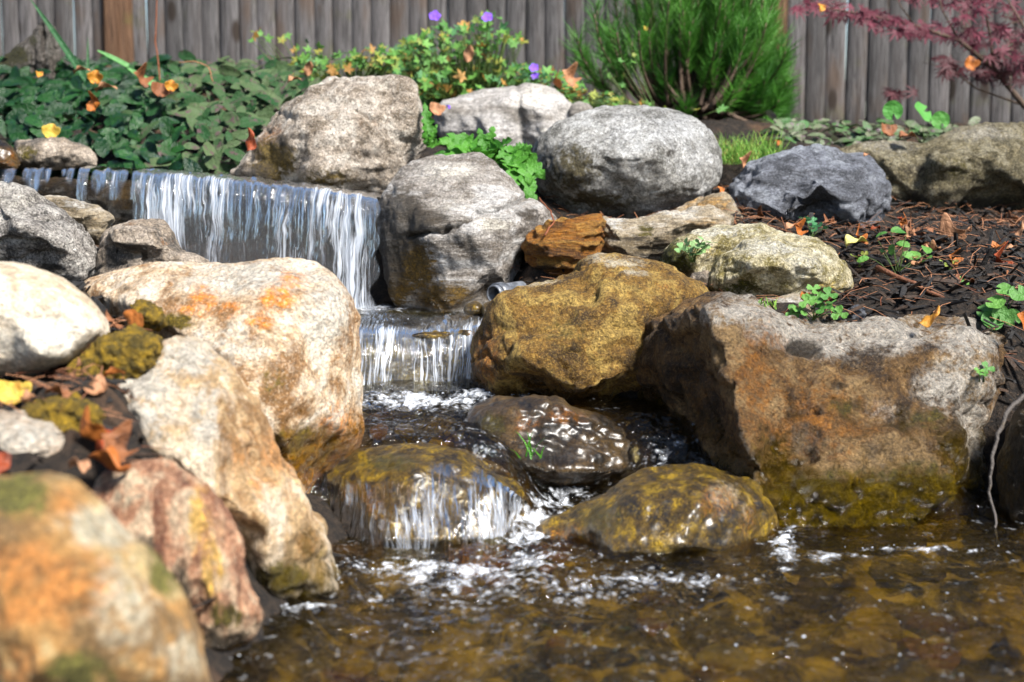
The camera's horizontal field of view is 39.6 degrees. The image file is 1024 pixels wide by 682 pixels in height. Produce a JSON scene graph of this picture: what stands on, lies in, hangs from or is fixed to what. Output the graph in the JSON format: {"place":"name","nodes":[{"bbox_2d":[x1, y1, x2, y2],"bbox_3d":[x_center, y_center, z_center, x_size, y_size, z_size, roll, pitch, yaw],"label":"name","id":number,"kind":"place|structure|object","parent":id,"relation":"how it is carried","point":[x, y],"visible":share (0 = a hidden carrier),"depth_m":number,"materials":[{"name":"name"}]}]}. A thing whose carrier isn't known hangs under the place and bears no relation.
{"place":"outdoors","nodes":[
{"label":"outdoors","id":0,"kind":"place"},
{"bbox_2d":[358,301,459,314],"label":"water","id":1,"kind":"structure","parent":0,"point":[382,306],"depth_m":3.31,"materials":[{"name":"clear liquid"}]},
{"bbox_2d":[0,75,1023,681],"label":"ground","id":2,"kind":"structure","parent":0,"point":[224,663],"depth_m":2.26,"materials":[{"name":"soil"}]},
{"bbox_2d":[0,19,60,79],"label":"rock","id":3,"kind":"object","parent":2,"relation":"on","point":[39,48],"visible":0.56,"depth_m":4.62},
{"bbox_2d":[0,409,64,456],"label":"stone","id":4,"kind":"object","parent":2,"relation":"on","point":[21,432],"visible":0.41,"depth_m":1.74,"materials":[{"name":"stone"}]},
{"bbox_2d":[20,390,106,432],"bbox_3d":[-0.589,0.112,1.847,0.128,0.098,0.171,-1,7,-11],"label":"moss","id":5,"kind":"object","parent":4,"relation":"on","point":[58,411],"visible":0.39,"depth_m":1.78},
{"bbox_2d":[44,385,71,397],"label":"fallen leaf","id":6,"kind":"object","parent":5,"relation":"on","point":[63,390],"visible":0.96,"depth_m":1.82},
{"bbox_2d":[0,181,98,285],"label":"boulder","id":7,"kind":"object","parent":2,"relation":"on","point":[38,230],"visible":0.8,"depth_m":2.77,"materials":[{"name":"grey stone"}]},
{"bbox_2d":[44,195,114,244],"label":"slab","id":8,"kind":"structure","parent":7,"relation":"on","point":[95,221],"depth_m":2.97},
{"bbox_2d":[0,261,109,377],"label":"boulder","id":9,"kind":"object","parent":2,"relation":"on","point":[48,320],"visible":0.85,"depth_m":1.98,"materials":[{"name":"beige stone"}]},
{"bbox_2d":[14,137,97,170],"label":"stone","id":10,"kind":"object","parent":2,"relation":"on","point":[57,153],"visible":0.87,"depth_m":3.77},
{"bbox_2d":[41,124,60,137],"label":"fallen leaf","id":11,"kind":"object","parent":10,"relation":"on","point":[50,130],"visible":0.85,"depth_m":3.91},
{"bbox_2d":[67,457,90,473],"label":"fallen leaf","id":12,"kind":"object","parent":2,"relation":"on","point":[84,465],"visible":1,"depth_m":1.64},
{"bbox_2d":[84,374,107,394],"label":"fallen leaf","id":13,"kind":"object","parent":2,"relation":"on","point":[100,386],"visible":1,"depth_m":1.87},
{"bbox_2d":[0,54,205,183],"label":"ground cover","id":14,"kind":"object","parent":2,"relation":"on","point":[63,97],"visible":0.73,"depth_m":4.20,"materials":[{"name":"green plant"}]},
{"bbox_2d":[31,0,89,81],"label":"iris","id":15,"kind":"object","parent":14,"relation":"on","point":[69,55],"visible":0.82,"depth_m":4.45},
{"bbox_2d":[98,50,155,85],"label":"iris","id":16,"kind":"object","parent":14,"relation":"on","point":[120,61],"visible":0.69,"depth_m":4.33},
{"bbox_2d":[133,62,153,87],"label":"fallen leaf","id":17,"kind":"object","parent":14,"relation":"on","point":[143,80],"visible":1,"depth_m":4.24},
{"bbox_2d":[151,81,170,96],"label":"fallen leaf","id":18,"kind":"object","parent":14,"relation":"on","point":[158,89],"visible":1,"depth_m":4.14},
{"bbox_2d":[0,472,211,681],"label":"boulder","id":19,"kind":"object","parent":2,"relation":"on","point":[91,590],"visible":1,"depth_m":1.25,"materials":[{"name":"orange stone"}]},
{"bbox_2d":[65,323,163,379],"bbox_3d":[-0.571,0.042,2.045,0.166,0.142,0.165,0,7,0],"label":"moss","id":20,"kind":"object","parent":2,"relation":"on","point":[134,350],"visible":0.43,"depth_m":1.97,"materials":[{"name":"plant"}]},
{"bbox_2d":[123,309,142,326],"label":"fallen leaf","id":21,"kind":"object","parent":20,"relation":"on","point":[131,316],"visible":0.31,"depth_m":2.04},
{"bbox_2d":[94,218,209,275],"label":"stone","id":22,"kind":"object","parent":2,"relation":"on","point":[132,242],"visible":0.63,"depth_m":2.75,"materials":[{"name":"stone"}]},
{"bbox_2d":[91,458,263,651],"bbox_3d":[-0.445,0.286,1.830,0.271,0.304,0.325,0,7,0],"label":"boulder","id":23,"kind":"object","parent":2,"relation":"on","point":[177,519],"visible":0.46,"depth_m":1.70,"materials":[{"name":"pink stone"}]},
{"bbox_2d":[96,429,112,450],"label":"fallen leaf","id":24,"kind":"object","parent":23,"relation":"on","point":[100,445],"visible":0.19,"depth_m":1.75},
{"bbox_2d":[79,405,106,441],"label":"fallen leaf","id":25,"kind":"object","parent":24,"relation":"on","point":[88,429],"visible":0.98,"depth_m":1.73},
{"bbox_2d":[87,445,130,472],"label":"fallen leaf","id":26,"kind":"object","parent":23,"relation":"on","point":[108,458],"visible":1,"depth_m":1.68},
{"bbox_2d":[101,419,138,462],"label":"fallen leaf","id":27,"kind":"object","parent":23,"relation":"on","point":[118,437],"visible":0.84,"depth_m":1.74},
{"bbox_2d":[0,175,376,248],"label":"ledge","id":28,"kind":"object","parent":2,"relation":"on","point":[121,208],"visible":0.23,"depth_m":3.69,"materials":[{"name":"stone"}]},
{"bbox_2d":[0,140,19,170],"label":"stone","id":29,"kind":"object","parent":28,"relation":"on","point":[9,159],"visible":0.96,"depth_m":3.73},
{"bbox_2d":[4,166,381,322],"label":"waterfall","id":30,"kind":"structure","parent":28,"relation":"on","point":[345,193],"depth_m":3.47,"materials":[{"name":"white liquid"}]},
{"bbox_2d":[99,50,343,184],"bbox_3d":[-0.901,-0.687,4.373,0.729,0.484,1.093,0,7,0],"label":"ground cover","id":31,"kind":"object","parent":2,"relation":"on","point":[248,93],"visible":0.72,"depth_m":4.21,"materials":[{"name":"green plant"}]},
{"bbox_2d":[84,257,364,493],"bbox_3d":[-0.476,0.089,2.511,0.448,0.483,0.568,-7,10,-44],"label":"boulder","id":32,"kind":"object","parent":2,"relation":"on","point":[281,336],"visible":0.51,"depth_m":2.31,"materials":[{"name":"beige stone"}]},
{"bbox_2d":[127,299,167,331],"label":"moss","id":33,"kind":"object","parent":32,"relation":"on","point":[154,317],"visible":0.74,"depth_m":2.18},
{"bbox_2d":[117,335,348,609],"bbox_3d":[-0.435,0.197,2.091,0.342,0.419,0.453,-4,8,-31],"label":"boulder","id":34,"kind":"object","parent":2,"relation":"on","point":[196,406],"visible":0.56,"depth_m":1.94,"materials":[{"name":"beige stone"}]},
{"bbox_2d":[248,27,406,80],"bbox_3d":[-0.610,-0.937,4.643,0.539,0.222,0.489,0,7,0],"label":"geranium","id":35,"kind":"object","parent":2,"relation":"on","point":[377,67],"visible":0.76,"depth_m":4.54,"materials":[{"name":"green plant"}]},
{"bbox_2d":[230,74,426,201],"bbox_3d":[-0.488,-0.534,3.805,0.538,0.355,0.442,0,7,0],"label":"boulder","id":36,"kind":"object","parent":2,"relation":"on","point":[359,133],"visible":0.78,"depth_m":3.66,"materials":[{"name":"beige stone"}]},
{"bbox_2d":[332,650,373,678],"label":"pebble","id":37,"kind":"object","parent":2,"relation":"on","point":[355,669],"visible":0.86,"depth_m":1.82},
{"bbox_2d":[335,643,370,657],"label":"pebble","id":38,"kind":"object","parent":2,"relation":"on","point":[353,648],"visible":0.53,"depth_m":1.87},
{"bbox_2d":[349,625,388,648],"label":"pebble","id":39,"kind":"object","parent":2,"relation":"on","point":[366,631],"visible":0.75,"depth_m":1.97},
{"bbox_2d":[369,423,387,440],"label":"pebble","id":40,"kind":"object","parent":2,"relation":"on","point":[380,435],"visible":0.74,"depth_m":2.70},
{"bbox_2d":[377,663,398,681],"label":"pebble","id":41,"kind":"object","parent":2,"relation":"on","point":[391,670],"visible":0.88,"depth_m":1.84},
{"bbox_2d":[367,612,423,660],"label":"pebble","id":42,"kind":"object","parent":2,"relation":"on","point":[403,646],"visible":0.69,"depth_m":2.01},
{"bbox_2d":[360,327,477,390],"bbox_3d":[-0.223,0.061,3.163,0.398,0.210,0.300,0,7,0],"label":"ledge","id":43,"kind":"object","parent":2,"relation":"on","point":[443,357],"visible":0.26,"depth_m":3.03,"materials":[{"name":"stone"}]},
{"bbox_2d":[359,301,488,399],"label":"waterfall","id":44,"kind":"structure","parent":43,"relation":"on","point":[377,321],"depth_m":3.04,"materials":[{"name":"white liquid"}]},
{"bbox_2d":[463,301,481,314],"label":"pebble","id":45,"kind":"object","parent":44,"relation":"on","point":[473,308],"visible":0.95,"depth_m":3.09,"materials":[{"name":"orange stone"}]},
{"bbox_2d":[322,442,528,560],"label":"boulder","id":46,"kind":"object","parent":2,"relation":"on","point":[404,464],"visible":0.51,"depth_m":2.33,"materials":[{"name":"orange stone"}]},
{"bbox_2d":[334,467,527,577],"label":"cascade","id":47,"kind":"object","parent":46,"relation":"on","point":[515,506],"visible":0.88,"depth_m":2.31,"materials":[{"name":"white liquid"}]},
{"bbox_2d":[405,586,455,617],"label":"pebble","id":48,"kind":"object","parent":2,"relation":"on","point":[441,591],"visible":0.73,"depth_m":2.14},
{"bbox_2d":[421,103,442,147],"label":"plant","id":49,"kind":"object","parent":2,"relation":"on","point":[428,135],"visible":0.88,"depth_m":3.66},
{"bbox_2d":[399,655,473,681],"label":"pebble","id":50,"kind":"object","parent":2,"relation":"on","point":[436,669],"visible":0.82,"depth_m":1.86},
{"bbox_2d":[376,152,556,324],"bbox_3d":[-0.127,-0.243,3.475,0.472,0.434,0.471,6,9,40],"label":"boulder","id":51,"kind":"object","parent":2,"relation":"on","point":[453,230],"visible":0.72,"depth_m":3.28,"materials":[{"name":"grey stone"}]},
{"bbox_2d":[434,126,511,165],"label":"leafy plant","id":52,"kind":"object","parent":51,"relation":"on","point":[489,145],"visible":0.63,"depth_m":3.55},
{"bbox_2d":[495,142,544,199],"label":"leafy plant","id":53,"kind":"object","parent":51,"relation":"on","point":[521,165],"visible":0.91,"depth_m":3.47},
{"bbox_2d":[456,584,478,600],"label":"pebble","id":54,"kind":"object","parent":2,"relation":"on","point":[466,588],"visible":0.75,"depth_m":2.21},
{"bbox_2d":[456,555,513,588],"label":"pebble","id":55,"kind":"object","parent":2,"relation":"on","point":[491,583],"visible":0.61,"depth_m":2.27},
{"bbox_2d":[434,83,571,152],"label":"boulder","id":56,"kind":"object","parent":2,"relation":"on","point":[528,113],"visible":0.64,"depth_m":4.17,"materials":[{"name":"grey stone"}]},
{"bbox_2d":[562,62,581,86],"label":"fallen leaf","id":57,"kind":"object","parent":56,"relation":"on","point":[569,73],"visible":1,"depth_m":4.33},
{"bbox_2d":[568,101,592,116],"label":"stone","id":58,"kind":"object","parent":56,"relation":"on","point":[577,107],"visible":0.34,"depth_m":4.16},
{"bbox_2d":[0,0,1023,125],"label":"fence","id":59,"kind":"object","parent":2,"relation":"on","point":[832,87],"visible":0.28,"depth_m":5.81,"materials":[{"name":"grey wood"}]},
{"bbox_2d":[0,181,1023,609],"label":"mulch","id":60,"kind":"object","parent":2,"relation":"on","point":[928,237],"visible":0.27,"depth_m":3.05,"materials":[{"name":"wood"}]},
{"bbox_2d":[0,452,10,472],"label":"fallen leaf","id":61,"kind":"object","parent":60,"relation":"on","point":[5,460],"visible":1,"depth_m":1.59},
{"bbox_2d":[0,380,31,404],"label":"fallen leaf","id":62,"kind":"object","parent":60,"relation":"on","point":[14,391],"visible":0.84,"depth_m":1.87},
{"bbox_2d":[487,281,525,300],"bbox_3d":[-0.010,-0.108,3.170,0.049,0.050,0.100,6,9,39],"label":"pipe","id":63,"kind":"object","parent":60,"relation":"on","point":[494,290],"visible":0.55,"depth_m":3.15,"materials":[{"name":"grey plastic"}]},
{"bbox_2d":[875,265,943,296],"bbox_3d":[0.835,-0.112,2.929,0.022,0.082,0.206,-6,9,-41],"label":"stick","id":64,"kind":"object","parent":60,"relation":"on","point":[891,274],"visible":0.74,"depth_m":2.95,"materials":[{"name":"wood"}]},
{"bbox_2d":[977,283,1023,329],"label":"seedling","id":65,"kind":"object","parent":60,"relation":"on","point":[996,308],"visible":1,"depth_m":2.75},
{"bbox_2d":[0,186,1023,462],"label":"pine needle litter","id":66,"kind":"object","parent":2,"relation":"on","point":[1000,222],"visible":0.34,"depth_m":3.06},
{"bbox_2d":[381,10,653,108],"bbox_3d":[-0.006,-0.888,4.624,0.919,0.397,0.546,0,7,0],"label":"geranium","id":67,"kind":"object","parent":2,"relation":"on","point":[434,79],"visible":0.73,"depth_m":4.56,"materials":[{"name":"green plant"}]},
{"bbox_2d":[532,550,572,579],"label":"pebble","id":68,"kind":"object","parent":2,"relation":"on","point":[557,557],"visible":0.6,"depth_m":2.32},
{"bbox_2d":[465,394,656,494],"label":"boulder","id":69,"kind":"object","parent":2,"relation":"on","point":[583,449],"visible":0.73,"depth_m":2.57,"materials":[{"name":"stone"}]},
{"bbox_2d":[546,664,596,681],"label":"pebble","id":70,"kind":"object","parent":2,"relation":"on","point":[563,668],"visible":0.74,"depth_m":1.89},
{"bbox_2d":[550,556,608,592],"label":"pebble","id":71,"kind":"object","parent":2,"relation":"on","point":[558,579],"visible":0.67,"depth_m":2.28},
{"bbox_2d":[470,253,710,409],"bbox_3d":[0.179,-0.010,2.973,0.540,0.355,0.516,0,7,0],"label":"boulder","id":72,"kind":"object","parent":2,"relation":"on","point":[578,331],"visible":0.62,"depth_m":2.79,"materials":[{"name":"brown stone"}]},
{"bbox_2d":[521,213,605,275],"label":"stone","id":73,"kind":"object","parent":72,"relation":"on","point":[566,244],"visible":0.76,"depth_m":3.22,"materials":[{"name":"stone"}]},
{"bbox_2d":[690,270,710,290],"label":"stone","id":74,"kind":"object","parent":72,"relation":"on","point":[703,276],"visible":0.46,"depth_m":2.98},
{"bbox_2d":[532,105,722,218],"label":"boulder","id":75,"kind":"object","parent":2,"relation":"on","point":[617,161],"visible":0.83,"depth_m":3.59,"materials":[{"name":"grey stone"}]},
{"bbox_2d":[520,463,778,579],"bbox_3d":[0.230,0.323,2.402,0.443,0.236,0.408,0,7,0],"label":"boulder","id":76,"kind":"object","parent":2,"relation":"on","point":[667,511],"visible":0.81,"depth_m":2.27,"materials":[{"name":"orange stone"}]},
{"bbox_2d":[636,617,666,636],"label":"pebble","id":77,"kind":"object","parent":2,"relation":"on","point":[656,628],"visible":0.88,"depth_m":2.08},
{"bbox_2d":[636,607,671,625],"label":"pebble","id":78,"kind":"object","parent":2,"relation":"on","point":[651,609],"visible":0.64,"depth_m":2.11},
{"bbox_2d":[587,52,728,115],"bbox_3d":[0.435,-0.767,4.263,0.419,0.186,0.161,0,7,0],"label":"wildflower","id":79,"kind":"object","parent":2,"relation":"on","point":[616,99],"visible":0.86,"depth_m":4.25,"materials":[{"name":"yellow plant"}]},
{"bbox_2d":[601,205,733,260],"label":"slab","id":80,"kind":"structure","parent":2,"relation":"on","point":[653,236],"depth_m":3.29,"materials":[{"name":"stone"}]},
{"bbox_2d":[556,0,805,122],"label":"pine shrub","id":81,"kind":"object","parent":2,"relation":"on","point":[722,51],"visible":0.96,"depth_m":4.73,"materials":[{"name":"green plant"}]},
{"bbox_2d":[675,192,742,220],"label":"stone","id":82,"kind":"object","parent":2,"relation":"on","point":[723,201],"visible":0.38,"depth_m":3.44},
{"bbox_2d":[694,643,749,669],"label":"pebble","id":83,"kind":"object","parent":2,"relation":"on","point":[723,647],"visible":0.9,"depth_m":1.95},
{"bbox_2d":[715,127,796,164],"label":"grass tuft","id":84,"kind":"object","parent":2,"relation":"on","point":[733,154],"visible":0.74,"depth_m":3.87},
{"bbox_2d":[784,597,819,622],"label":"pebble","id":85,"kind":"object","parent":2,"relation":"on","point":[815,605],"visible":0.82,"depth_m":2.13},
{"bbox_2d":[728,143,891,229],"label":"boulder","id":86,"kind":"object","parent":2,"relation":"on","point":[794,184],"visible":0.73,"depth_m":3.53,"materials":[{"name":"grey stone"}]},
{"bbox_2d":[793,577,837,613],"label":"pebble","id":87,"kind":"object","parent":2,"relation":"on","point":[823,585],"visible":0.62,"depth_m":2.19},
{"bbox_2d":[635,291,1007,556],"bbox_3d":[0.619,0.199,2.774,0.818,0.610,0.817,0,7,0],"label":"boulder","id":88,"kind":"object","parent":2,"relation":"on","point":[876,422],"visible":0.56,"depth_m":2.47,"materials":[{"name":"brown stone"}]},
{"bbox_2d":[709,232,853,300],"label":"boulder","id":89,"kind":"object","parent":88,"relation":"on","point":[786,263],"visible":0.77,"depth_m":2.92,"materials":[{"name":"stone"}]},
{"bbox_2d":[659,222,783,276],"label":"stone","id":90,"kind":"object","parent":89,"relation":"on","point":[728,237],"visible":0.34,"depth_m":3.05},
{"bbox_2d":[674,237,717,262],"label":"fern","id":91,"kind":"object","parent":90,"relation":"on","point":[704,246],"visible":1,"depth_m":2.97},
{"bbox_2d":[759,293,814,309],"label":"slab","id":92,"kind":"structure","parent":88,"relation":"on","point":[793,297],"depth_m":2.88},
{"bbox_2d":[785,284,848,320],"bbox_3d":[0.597,-0.076,2.793,0.120,0.071,0.058,0,7,0],"label":"clover","id":93,"kind":"object","parent":88,"relation":"on","point":[811,299],"visible":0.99,"depth_m":2.79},
{"bbox_2d":[918,305,939,327],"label":"fallen leaf","id":94,"kind":"object","parent":88,"relation":"on","point":[927,321],"visible":1,"depth_m":2.57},
{"bbox_2d":[830,591,886,620],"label":"pebble","id":95,"kind":"object","parent":2,"relation":"on","point":[838,606],"visible":0.42,"depth_m":2.13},
{"bbox_2d":[842,569,875,591],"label":"pebble","id":96,"kind":"object","parent":2,"relation":"on","point":[865,581],"visible":0.73,"depth_m":2.24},
{"bbox_2d":[828,627,892,661],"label":"pebble","id":97,"kind":"object","parent":2,"relation":"on","point":[865,648],"visible":0.78,"depth_m":1.98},
{"bbox_2d":[755,110,980,147],"bbox_3d":[1.141,-0.620,4.395,0.821,0.192,0.687,0,7,0],"label":"ground cover","id":98,"kind":"object","parent":2,"relation":"on","point":[794,128],"visible":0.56,"depth_m":4.40,"materials":[{"name":"green plant"}]},
{"bbox_2d":[839,603,901,643],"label":"pebble","id":99,"kind":"object","parent":2,"relation":"on","point":[878,616],"visible":0.59,"depth_m":2.05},
{"bbox_2d":[852,656,928,681],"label":"pebble","id":100,"kind":"object","parent":2,"relation":"on","point":[895,666],"visible":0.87,"depth_m":1.86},
{"bbox_2d":[857,226,931,273],"bbox_3d":[0.827,-0.191,3.054,0.170,0.110,0.094,0,7,0],"label":"seedling","id":101,"kind":"object","parent":2,"relation":"on","point":[904,243],"visible":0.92,"depth_m":3.06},
{"bbox_2d":[788,0,1023,108],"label":"japanese maple","id":102,"kind":"object","parent":2,"relation":"on","point":[991,66],"visible":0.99,"depth_m":4.79,"materials":[{"name":"red plant"}]},
{"bbox_2d":[897,637,923,656],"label":"pebble","id":103,"kind":"object","parent":2,"relation":"on","point":[907,650],"visible":0.46,"depth_m":1.99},
{"bbox_2d":[839,121,1023,211],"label":"boulder","id":104,"kind":"object","parent":2,"relation":"on","point":[979,165],"visible":0.63,"depth_m":3.83,"materials":[{"name":"grey stone"}]},
{"bbox_2d":[883,100,949,142],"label":"seedling","id":105,"kind":"object","parent":104,"relation":"on","point":[895,108],"visible":0.98,"depth_m":4.11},
{"bbox_2d":[904,642,962,676],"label":"pebble","id":106,"kind":"object","parent":2,"relation":"on","point":[924,655],"visible":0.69,"depth_m":1.93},
{"bbox_2d":[936,212,966,241],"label":"fallen leaf","id":107,"kind":"object","parent":2,"relation":"on","point":[946,225],"visible":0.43,"depth_m":3.27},
{"bbox_2d":[950,627,994,662],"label":"pebble","id":108,"kind":"object","parent":2,"relation":"on","point":[965,634],"visible":0.74,"depth_m":1.99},
{"bbox_2d":[978,585,1023,644],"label":"pebble","id":109,"kind":"object","parent":2,"relation":"on","point":[988,621],"visible":0.62,"depth_m":2.12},
{"bbox_2d":[996,400,1023,556],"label":"boulder","id":110,"kind":"object","parent":2,"relation":"on","point":[1010,472],"visible":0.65,"depth_m":2.45,"materials":[{"name":"stone"}]},
{"bbox_2d":[987,393,1023,545],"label":"twig","id":111,"kind":"object","parent":110,"relation":"hanging from","point":[1012,405],"visible":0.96,"depth_m":2.41,"materials":[{"name":"wood"}]},
{"bbox_2d":[1000,626,1023,667],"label":"pebble","id":112,"kind":"object","parent":2,"relation":"on","point":[1013,638],"visible":0.67,"depth_m":1.98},
{"bbox_2d":[1004,657,1023,681],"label":"pebble","id":113,"kind":"object","parent":2,"relation":"on","point":[1011,669],"visible":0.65,"depth_m":1.88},
{"bbox_2d":[222,378,1023,681],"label":"water","id":114,"kind":"structure","parent":0,"point":[414,396],"depth_m":2.02,"materials":[{"name":"brown liquid"}]},
{"bbox_2d":[231,317,998,669],"bbox_3d":[0.188,0.164,2.362,1.149,0.296,1.375,0,7,0],"label":"froth","id":115,"kind":"object","parent":114,"relation":"on","point":[541,561],"visible":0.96,"depth_m":2.08,"materials":[{"name":"grey"}]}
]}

